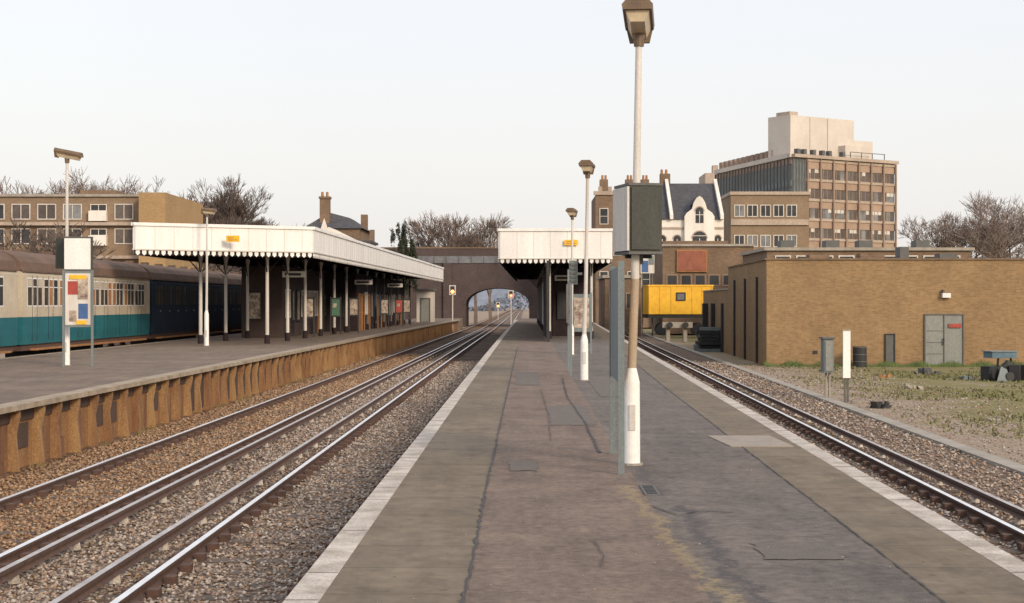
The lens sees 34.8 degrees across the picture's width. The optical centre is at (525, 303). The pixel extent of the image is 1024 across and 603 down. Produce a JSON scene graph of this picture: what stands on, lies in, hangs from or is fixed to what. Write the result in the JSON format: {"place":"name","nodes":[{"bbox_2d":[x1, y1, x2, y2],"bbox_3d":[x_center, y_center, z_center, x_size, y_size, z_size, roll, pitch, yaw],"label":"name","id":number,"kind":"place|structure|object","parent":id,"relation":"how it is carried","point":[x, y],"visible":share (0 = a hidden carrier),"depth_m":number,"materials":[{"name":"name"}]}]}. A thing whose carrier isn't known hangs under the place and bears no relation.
{"place":"outdoors","nodes":[
{"label":"outdoors","id":0,"kind":"place"},
{"bbox_2d":[62,270,93,366],"bbox_3d":[-11.348,0.380,41.438,0.767,2.460,0.084,0,0,-8],"label":"platform poster board","id":1,"kind":"object","parent":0,"point":[77,298],"visible":0.99,"depth_m":41.41,"materials":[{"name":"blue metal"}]},
{"bbox_2d":[469,289,528,307],"bbox_3d":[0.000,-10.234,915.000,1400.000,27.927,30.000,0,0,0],"label":"distant hills","id":2,"kind":"structure","parent":0,"point":[482,298],"depth_m":911.36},
{"bbox_2d":[0,308,1023,464],"bbox_3d":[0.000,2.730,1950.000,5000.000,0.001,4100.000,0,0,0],"label":"ground","id":3,"kind":"structure","parent":0,"point":[693,338],"depth_m":48.43,"materials":[{"name":"gravel"}]},
{"bbox_2d":[0,217,116,259],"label":"bare tree","id":4,"kind":"object","parent":3,"relation":"on","point":[34,242],"visible":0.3,"depth_m":117.48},
{"bbox_2d":[13,166,146,193],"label":"bare tree","id":5,"kind":"object","parent":3,"relation":"on","point":[78,186],"visible":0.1,"depth_m":177.25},
{"bbox_2d":[0,190,202,269],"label":"block of flats","id":6,"kind":"structure","parent":3,"relation":"on","point":[108,217],"depth_m":129.97,"materials":[{"name":"brick"}]},
{"bbox_2d":[0,204,133,245],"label":"windows","id":7,"kind":"structure","parent":6,"relation":"in","point":[98,212],"depth_m":129.98,"materials":[{"name":"white glass"}]},
{"bbox_2d":[93,173,223,220],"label":"bare tree","id":8,"kind":"object","parent":3,"relation":"on","point":[139,188],"visible":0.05,"depth_m":182.72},
{"bbox_2d":[28,357,373,469],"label":"weeds","id":9,"kind":"object","parent":3,"relation":"on","point":[142,430],"visible":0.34,"depth_m":41.30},
{"bbox_2d":[0,354,422,568],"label":"rusty ballast stones","id":10,"kind":"object","parent":3,"relation":"on","point":[349,383],"visible":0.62,"depth_m":28.81,"materials":[{"name":"gravel"}]},
{"bbox_2d":[0,318,462,473],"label":"opposite platform","id":11,"kind":"structure","parent":3,"relation":"on","point":[51,406],"depth_m":39.74,"materials":[{"name":"brick"}]},
{"bbox_2d":[54,147,83,365],"bbox_3d":[-11.740,-1.195,41.996,0.680,5.630,0.300,0,0,6],"label":"platform lamp","id":12,"kind":"object","parent":11,"relation":"on","point":[67,155],"visible":0.49,"depth_m":41.95,"materials":[{"name":"metal"}]},
{"bbox_2d":[55,236,92,270],"bbox_3d":[-11.577,-1.218,41.849,1.050,0.975,0.633,0,0,0],"label":"station sign box","id":13,"kind":"object","parent":12,"relation":"attached to","point":[73,253],"visible":0.96,"depth_m":41.59,"materials":[{"name":"white paint"}]},
{"bbox_2d":[201,207,216,345],"bbox_3d":[-11.905,-1.000,61.492,0.530,5.239,0.300,0,0,6],"label":"platform lamp","id":14,"kind":"object","parent":11,"relation":"on","point":[206,211],"visible":0.96,"depth_m":61.45,"materials":[{"name":"metal"}]},
{"bbox_2d":[241,266,324,337],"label":"walls","id":15,"kind":"structure","parent":11,"relation":"on","point":[277,318],"depth_m":76.00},
{"bbox_2d":[249,291,262,319],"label":"end posters","id":16,"kind":"object","parent":15,"relation":"attached to","point":[255,305],"visible":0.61,"depth_m":75.97,"materials":[{"name":"paper"}]},
{"bbox_2d":[285,289,318,330],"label":"windows","id":17,"kind":"structure","parent":15,"relation":"attached to","point":[295,305],"depth_m":80.50,"materials":[{"name":"grey glass"}]},
{"bbox_2d":[131,222,443,343],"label":"station canopy","id":18,"kind":"object","parent":11,"relation":"on","point":[320,250],"visible":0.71,"depth_m":66.92,"materials":[{"name":"white paint"}]},
{"bbox_2d":[303,296,314,336],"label":"platform poster board","id":19,"kind":"object","parent":11,"relation":"on","point":[310,307],"visible":0.71,"depth_m":78.05,"materials":[{"name":"paper"}]},
{"bbox_2d":[330,297,340,334],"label":"platform poster board","id":20,"kind":"object","parent":11,"relation":"on","point":[335,307],"visible":1,"depth_m":84.02,"materials":[{"name":"paper"}]},
{"bbox_2d":[326,227,377,245],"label":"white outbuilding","id":21,"kind":"structure","parent":11,"relation":"on","point":[372,238],"depth_m":144.60,"materials":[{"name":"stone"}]},
{"bbox_2d":[348,297,358,332],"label":"platform poster board","id":22,"kind":"object","parent":11,"relation":"on","point":[353,306],"visible":1,"depth_m":90.02,"materials":[{"name":"paper"}]},
{"bbox_2d":[325,273,402,330],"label":"walls","id":23,"kind":"structure","parent":11,"relation":"on","point":[354,289],"depth_m":94.00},
{"bbox_2d":[325,293,343,316],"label":"end posters","id":24,"kind":"object","parent":23,"relation":"attached to","point":[339,295],"visible":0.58,"depth_m":93.92,"materials":[{"name":"black paint"}]},
{"bbox_2d":[358,292,402,330],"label":"windows","id":25,"kind":"structure","parent":23,"relation":"attached to","point":[368,304],"depth_m":102.28,"materials":[{"name":"black paint"}]},
{"bbox_2d":[380,298,388,328],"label":"platform poster board","id":26,"kind":"object","parent":11,"relation":"on","point":[384,306],"visible":1,"depth_m":104.02,"materials":[{"name":"paper"}]},
{"bbox_2d":[395,298,402,326],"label":"platform poster board","id":27,"kind":"object","parent":11,"relation":"on","point":[398,306],"visible":1,"depth_m":112.02,"materials":[{"name":"paper"}]},
{"bbox_2d":[415,289,436,321],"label":"platform hut","id":28,"kind":"object","parent":11,"relation":"on","point":[425,305],"visible":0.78,"depth_m":140.00,"materials":[{"name":"grey paint"}]},
{"bbox_2d":[420,298,429,321],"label":"door","id":29,"kind":"structure","parent":28,"relation":"in","point":[424,302],"depth_m":139.96,"materials":[{"name":"grey metal"}]},
{"bbox_2d":[187,174,278,270],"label":"bare tree","id":30,"kind":"object","parent":3,"relation":"on","point":[230,207],"visible":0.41,"depth_m":178.46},
{"bbox_2d":[0,360,478,602],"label":"ballast stones","id":31,"kind":"object","parent":3,"relation":"on","point":[43,597],"visible":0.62,"depth_m":20.56,"materials":[{"name":"gravel"}]},
{"bbox_2d":[307,192,369,240],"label":"house with chimney","id":32,"kind":"structure","parent":3,"relation":"on","point":[351,228],"depth_m":151.00,"materials":[{"name":"brown brick"}]},
{"bbox_2d":[203,247,536,326],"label":"road bridge","id":33,"kind":"structure","parent":3,"relation":"on","point":[469,272],"depth_m":190.00,"materials":[{"name":"brick"}]},
{"bbox_2d":[389,218,407,280],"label":"evergreen tree","id":34,"kind":"object","parent":3,"relation":"on","point":[401,244],"visible":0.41,"depth_m":171.79,"materials":[{"name":"green plant"}]},
{"bbox_2d":[402,232,418,318],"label":"evergreen tree","id":35,"kind":"object","parent":3,"relation":"on","point":[412,248],"visible":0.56,"depth_m":172.78,"materials":[{"name":"green plant"}]},
{"bbox_2d":[395,210,479,246],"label":"bare tree","id":36,"kind":"object","parent":3,"relation":"on","point":[431,238],"visible":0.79,"depth_m":212.55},
{"bbox_2d":[435,211,513,323],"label":"bare tree","id":37,"kind":"object","parent":3,"relation":"on","point":[475,241],"visible":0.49,"depth_m":217.19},
{"bbox_2d":[465,215,510,322],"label":"bare tree","id":38,"kind":"object","parent":3,"relation":"on","point":[489,292],"visible":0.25,"depth_m":218.44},
{"bbox_2d":[469,291,528,310],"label":"distant trees","id":39,"kind":"object","parent":3,"relation":"on","point":[493,305],"visible":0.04,"depth_m":581.63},
{"bbox_2d":[0,310,1023,602],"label":"ballast bed","id":40,"kind":"object","parent":3,"relation":"on","point":[680,352],"visible":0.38,"depth_m":25.63,"materials":[{"name":"gravel"}]},
{"bbox_2d":[0,251,18,353],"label":"railway coach","id":41,"kind":"object","parent":40,"relation":"on","point":[8,306],"visible":1,"depth_m":49.88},
{"bbox_2d":[0,246,149,357],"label":"railway coach","id":42,"kind":"object","parent":40,"relation":"on","point":[121,301],"visible":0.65,"depth_m":57.84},
{"bbox_2d":[27,275,143,340],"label":"windows","id":43,"kind":"structure","parent":42,"relation":"in","point":[50,285],"depth_m":60.24,"materials":[{"name":"white paint"}]},
{"bbox_2d":[103,261,223,346],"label":"railway coach","id":44,"kind":"object","parent":40,"relation":"on","point":[174,302],"visible":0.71,"depth_m":74.82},
{"bbox_2d":[155,283,223,330],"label":"windows","id":45,"kind":"structure","parent":44,"relation":"in","point":[158,287],"depth_m":74.82,"materials":[{"name":"glass"}]},
{"bbox_2d":[195,269,240,337],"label":"railway coach","id":46,"kind":"object","parent":40,"relation":"on","point":[233,302],"visible":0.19,"depth_m":88.81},
{"bbox_2d":[230,287,240,325],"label":"windows","id":47,"kind":"structure","parent":46,"relation":"in","point":[232,290],"depth_m":88.45,"materials":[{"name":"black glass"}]},
{"bbox_2d":[0,310,509,510],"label":"running rail","id":48,"kind":"object","parent":40,"relation":"on","point":[32,491],"visible":0.83,"depth_m":28.94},
{"bbox_2d":[0,310,513,563],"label":"running rail","id":49,"kind":"object","parent":40,"relation":"on","point":[12,555],"visible":0.88,"depth_m":22.72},
{"bbox_2d":[110,310,516,602],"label":"running rail","id":50,"kind":"object","parent":40,"relation":"on","point":[138,590],"visible":0.85,"depth_m":19.52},
{"bbox_2d":[0,328,1023,602],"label":"railway sleepers","id":51,"kind":"object","parent":40,"relation":"on","point":[476,352],"visible":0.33,"depth_m":23.94},
{"bbox_2d":[0,329,484,583],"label":"conductor rail","id":52,"kind":"object","parent":51,"relation":"on","point":[11,572],"visible":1,"depth_m":21.50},
{"bbox_2d":[49,329,489,602],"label":"conductor rail","id":53,"kind":"object","parent":51,"relation":"on","point":[110,573],"visible":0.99,"depth_m":19.66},
{"bbox_2d":[624,335,1023,541],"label":"running rail","id":54,"kind":"object","parent":51,"relation":"on","point":[1000,524],"visible":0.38,"depth_m":24.55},
{"bbox_2d":[627,333,1023,523],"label":"conductor rail","id":55,"kind":"object","parent":51,"relation":"on","point":[977,495],"visible":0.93,"depth_m":27.61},
{"bbox_2d":[641,255,653,335],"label":"blue white hoarding","id":56,"kind":"object","parent":40,"relation":"on","point":[647,265],"visible":0.7,"depth_m":130.00,"materials":[{"name":"paint"}]},
{"bbox_2d":[664,360,1023,558],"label":"yard ballast stones","id":57,"kind":"object","parent":40,"relation":"on","point":[1007,479],"visible":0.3,"depth_m":30.38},
{"bbox_2d":[599,278,640,334],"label":"walls","id":58,"kind":"structure","parent":3,"relation":"on","point":[604,303],"depth_m":135.00,"materials":[{"name":"brown brick"}]},
{"bbox_2d":[591,195,651,327],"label":"walls","id":59,"kind":"structure","parent":3,"relation":"on","point":[601,201],"depth_m":176.00,"materials":[{"name":"brown brick"}]},
{"bbox_2d":[599,175,648,190],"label":"chimneys","id":60,"kind":"object","parent":59,"relation":"on","point":[603,182],"visible":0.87,"depth_m":179.00,"materials":[{"name":"brown brick"}]},
{"bbox_2d":[599,208,649,287],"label":"windows","id":61,"kind":"structure","parent":59,"relation":"attached to","point":[603,215],"depth_m":175.97,"materials":[{"name":"grey glass"}]},
{"bbox_2d":[282,318,1023,602],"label":"island platform","id":62,"kind":"structure","parent":3,"relation":"on","point":[402,534],"depth_m":12.28,"materials":[{"name":"concrete"}]},
{"bbox_2d":[543,260,548,341],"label":"timber screen","id":63,"kind":"object","parent":62,"relation":"on","point":[546,305],"visible":0.94,"depth_m":70.82,"materials":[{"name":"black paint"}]},
{"bbox_2d":[497,228,612,338],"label":"station canopy","id":64,"kind":"object","parent":62,"relation":"on","point":[525,253],"visible":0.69,"depth_m":72.95,"materials":[{"name":"white paint"}]},
{"bbox_2d":[566,269,571,375],"bbox_3d":[1.015,0.400,37.230,0.090,2.400,2.460,0,0,0],"label":"platform sign post","id":65,"kind":"object","parent":62,"relation":"on","point":[568,304],"visible":0.79,"depth_m":36.01,"materials":[{"name":"grey metal"}]},
{"bbox_2d":[551,268,589,335],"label":"walls","id":66,"kind":"structure","parent":62,"relation":"on","point":[559,327],"depth_m":80.00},
{"bbox_2d":[557,292,565,318],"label":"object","id":67,"kind":"object","parent":66,"relation":"attached to","point":[561,305],"visible":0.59,"depth_m":79.97,"materials":[{"name":"grey glass"}]},
{"bbox_2d":[566,208,577,354],"bbox_3d":[1.445,-0.664,50.578,0.300,4.568,0.530,0,0,11],"label":"platform lamp","id":68,"kind":"object","parent":62,"relation":"on","point":[572,213],"visible":0.6,"depth_m":50.66,"materials":[{"name":"metal"}]},
{"bbox_2d":[573,292,591,353],"bbox_3d":[1.800,0.630,52.000,0.660,1.960,0.060,0,0,0],"label":"platform poster board","id":69,"kind":"object","parent":62,"relation":"on","point":[578,312],"visible":0.71,"depth_m":51.97,"materials":[{"name":"paper"}]},
{"bbox_2d":[578,160,594,380],"bbox_3d":[1.268,-0.664,33.779,0.328,4.568,0.530,0,0,9],"label":"platform lamp","id":70,"kind":"object","parent":62,"relation":"on","point":[587,167],"visible":0.98,"depth_m":33.86,"materials":[{"name":"metal"}]},
{"bbox_2d":[569,260,581,284],"bbox_3d":[1.065,-0.650,34.335,0.270,0.500,0.330,0,0,0],"label":"loudspeaker box","id":71,"kind":"object","parent":70,"relation":"attached to","point":[573,272],"visible":1,"depth_m":34.20,"materials":[{"name":"grey metal"}]},
{"bbox_2d":[609,261,623,474],"bbox_3d":[0.915,0.605,16.350,0.060,2.010,2.160,0,0,1],"label":"platform poster board","id":72,"kind":"object","parent":62,"relation":"on","point":[616,323],"visible":1,"depth_m":15.62,"materials":[{"name":"grey metal"}]},
{"bbox_2d":[622,0,654,465],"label":"platform lamp","id":73,"kind":"object","parent":62,"relation":"on","point":[638,15],"visible":0.97,"depth_m":16.16,"materials":[{"name":"metal"}]},
{"bbox_2d":[613,183,662,264],"bbox_3d":[1.124,-0.787,16.294,0.365,0.795,0.550,0,0,-13],"label":"station sign box","id":74,"kind":"object","parent":73,"relation":"attached to","point":[637,218],"visible":0.96,"depth_m":16.04,"materials":[{"name":"grey paint"}]},
{"bbox_2d":[639,485,660,495],"bbox_3d":[1.065,1.598,13.950,0.130,0.024,0.700,0,0,0],"label":"drain grating","id":75,"kind":"object","parent":62,"relation":"on","point":[649,490],"visible":1,"depth_m":13.87,"materials":[{"name":"grey metal"}]},
{"bbox_2d":[508,372,843,559],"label":"asphalt repairs","id":76,"kind":"structure","parent":62,"relation":"on","point":[563,415],"depth_m":16.39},
{"bbox_2d":[377,369,976,602],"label":"platform grit","id":77,"kind":"object","parent":62,"relation":"on","point":[643,498],"visible":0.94,"depth_m":13.02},
{"bbox_2d":[460,349,946,602],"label":"platform cracks","id":78,"kind":"object","parent":62,"relation":"on","point":[475,540],"visible":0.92,"depth_m":12.90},
{"bbox_2d":[707,435,793,446],"bbox_3d":[2.600,1.601,18.950,0.800,0.018,1.500,0,0,0],"label":"paving patch","id":79,"kind":"object","parent":62,"relation":"on","point":[749,440],"visible":1,"depth_m":18.88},
{"bbox_2d":[641,285,713,335],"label":"yellow rail van","id":80,"kind":"object","parent":3,"relation":"on","point":[672,301],"visible":0.72,"depth_m":129.28,"materials":[{"name":"paint"}]},
{"bbox_2d":[662,322,692,341],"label":"buffer stop","id":81,"kind":"object","parent":3,"relation":"on","point":[669,325],"visible":0.97,"depth_m":114.00,"materials":[{"name":"concrete"}]},
{"bbox_2d":[662,219,723,240],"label":"walls","id":82,"kind":"structure","parent":3,"relation":"on","point":[669,233],"depth_m":175.00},
{"bbox_2d":[662,183,719,218],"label":"roof","id":83,"kind":"structure","parent":82,"relation":"on","point":[684,196],"depth_m":178.52,"materials":[{"name":"tile"}]},
{"bbox_2d":[662,206,721,240],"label":"windows","id":84,"kind":"structure","parent":82,"relation":"attached to","point":[699,235],"depth_m":174.47,"materials":[{"name":"grey glass"}]},
{"bbox_2d":[665,179,723,218],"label":"party walls","id":85,"kind":"structure","parent":82,"relation":"on","point":[719,203],"depth_m":177.35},
{"bbox_2d":[684,196,714,240],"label":"gable","id":86,"kind":"structure","parent":82,"relation":"on","point":[692,226],"depth_m":174.50,"materials":[{"name":"paint"}]},
{"bbox_2d":[653,241,754,333],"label":"brown brick depot","id":87,"kind":"structure","parent":3,"relation":"on","point":[692,262],"depth_m":140.00,"materials":[{"name":"brick"}]},
{"bbox_2d":[666,275,727,285],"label":"windows","id":88,"kind":"structure","parent":87,"relation":"in","point":[714,280],"depth_m":139.96,"materials":[{"name":"grey glass"}]},
{"bbox_2d":[694,327,719,351],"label":"timber stack","id":89,"kind":"object","parent":3,"relation":"on","point":[708,339],"visible":0.98,"depth_m":92.06,"materials":[{"name":"black wood"}]},
{"bbox_2d":[699,165,717,182],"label":"distant block","id":90,"kind":"structure","parent":3,"relation":"on","point":[707,178],"depth_m":299.00,"materials":[{"name":"beige concrete"}]},
{"bbox_2d":[720,192,809,249],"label":"office annexe","id":91,"kind":"structure","parent":3,"relation":"on","point":[759,220],"depth_m":200.00,"materials":[{"name":"brick"}]},
{"bbox_2d":[731,205,808,246],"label":"windows","id":92,"kind":"structure","parent":91,"relation":"in","point":[739,210],"depth_m":199.95,"materials":[{"name":"white glass"}]},
{"bbox_2d":[714,111,898,246],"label":"office tower","id":93,"kind":"structure","parent":3,"relation":"on","point":[839,173],"depth_m":257.89,"materials":[{"name":"concrete"}]},
{"bbox_2d":[819,337,835,397],"bbox_3d":[8.560,1.850,46.250,0.360,1.800,0.600,0,0,0],"label":"lineside cabinet","id":94,"kind":"object","parent":3,"relation":"on","point":[827,354],"visible":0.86,"depth_m":46.00,"materials":[{"name":"grey metal"}]},
{"bbox_2d":[641,332,1023,475],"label":"cable trough","id":95,"kind":"object","parent":3,"relation":"on","point":[992,459],"visible":0.61,"depth_m":35.65,"materials":[{"name":"concrete"}]},
{"bbox_2d":[842,330,850,402],"bbox_3d":[8.850,1.735,44.955,0.240,2.030,0.150,0,0,0],"label":"white marker board","id":96,"kind":"object","parent":3,"relation":"on","point":[847,354],"visible":0.88,"depth_m":44.90,"materials":[{"name":"paint"}]},
{"bbox_2d":[740,240,974,262],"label":"workshop","id":97,"kind":"structure","parent":3,"relation":"on","point":[834,249],"depth_m":108.00,"materials":[{"name":"brown brick"}]},
{"bbox_2d":[775,255,959,257],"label":"windows","id":98,"kind":"structure","parent":97,"relation":"in","point":[776,256],"depth_m":107.92,"materials":[{"name":"grey glass"}]},
{"bbox_2d":[852,346,866,366],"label":"storage drum","id":99,"kind":"object","parent":3,"relation":"on","point":[859,354],"visible":0.98,"depth_m":69.75,"materials":[{"name":"black paint"}]},
{"bbox_2d":[703,260,1023,365],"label":"walls","id":100,"kind":"structure","parent":3,"relation":"on","point":[804,306],"depth_m":71.00,"materials":[{"name":"brown brick"}]},
{"bbox_2d":[702,277,757,362],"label":"drainpipes","id":101,"kind":"object","parent":100,"relation":"attached to","point":[705,314],"visible":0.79,"depth_m":84.28,"materials":[{"name":"metal"}]},
{"bbox_2d":[702,258,1023,291],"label":"parapet coping","id":102,"kind":"object","parent":100,"relation":"on","point":[868,259],"visible":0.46,"depth_m":70.92,"materials":[{"name":"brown concrete"}]},
{"bbox_2d":[806,247,957,257],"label":"roof vents","id":103,"kind":"object","parent":102,"relation":"on","point":[901,252],"visible":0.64,"depth_m":74.00,"materials":[{"name":"grey metal"}]},
{"bbox_2d":[885,314,963,364],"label":"doors","id":104,"kind":"structure","parent":100,"relation":"attached to","point":[943,338],"depth_m":70.97,"materials":[{"name":"grey metal"}]},
{"bbox_2d":[730,362,1023,462],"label":"loose gravel","id":105,"kind":"structure","parent":3,"relation":"on","point":[933,416],"depth_m":44.10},
{"bbox_2d":[869,401,892,408],"bbox_3d":[9.295,2.648,42.532,0.620,0.205,0.392,0,0,0],"label":"scrap heap","id":106,"kind":"object","parent":3,"relation":"on","point":[879,404],"visible":0.93,"depth_m":42.44,"materials":[{"name":"black paint"}]},
{"bbox_2d":[764,359,1023,366],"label":"weeds","id":107,"kind":"object","parent":3,"relation":"on","point":[888,364],"visible":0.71,"depth_m":70.34,"materials":[{"name":"green plant"}]},
{"bbox_2d":[909,215,982,257],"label":"bare tree","id":108,"kind":"object","parent":3,"relation":"on","point":[945,242],"visible":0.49,"depth_m":204.48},
{"bbox_2d":[897,209,1006,257],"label":"bare tree","id":109,"kind":"object","parent":3,"relation":"on","point":[915,222],"visible":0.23,"depth_m":221.57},
{"bbox_2d":[946,191,1023,257],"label":"bare tree","id":110,"kind":"object","parent":3,"relation":"on","point":[991,239],"visible":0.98,"depth_m":200.88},
{"bbox_2d":[960,189,1023,257],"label":"bare tree","id":111,"kind":"object","parent":3,"relation":"on","point":[1016,201],"visible":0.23,"depth_m":217.04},
{"bbox_2d":[981,350,1023,381],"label":"scrap trolley","id":112,"kind":"object","parent":3,"relation":"on","point":[1007,370],"visible":0.97,"depth_m":57.37,"materials":[{"name":"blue metal"}]},
{"bbox_2d":[0,0,1023,257],"label":"sky","id":113,"kind":"structure","parent":0,"point":[395,110],"materials":[{"name":"white"}]},
{"bbox_2d":[750,364,1023,438],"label":"grass","id":114,"kind":"structure","parent":0,"point":[963,395],"depth_m":49.87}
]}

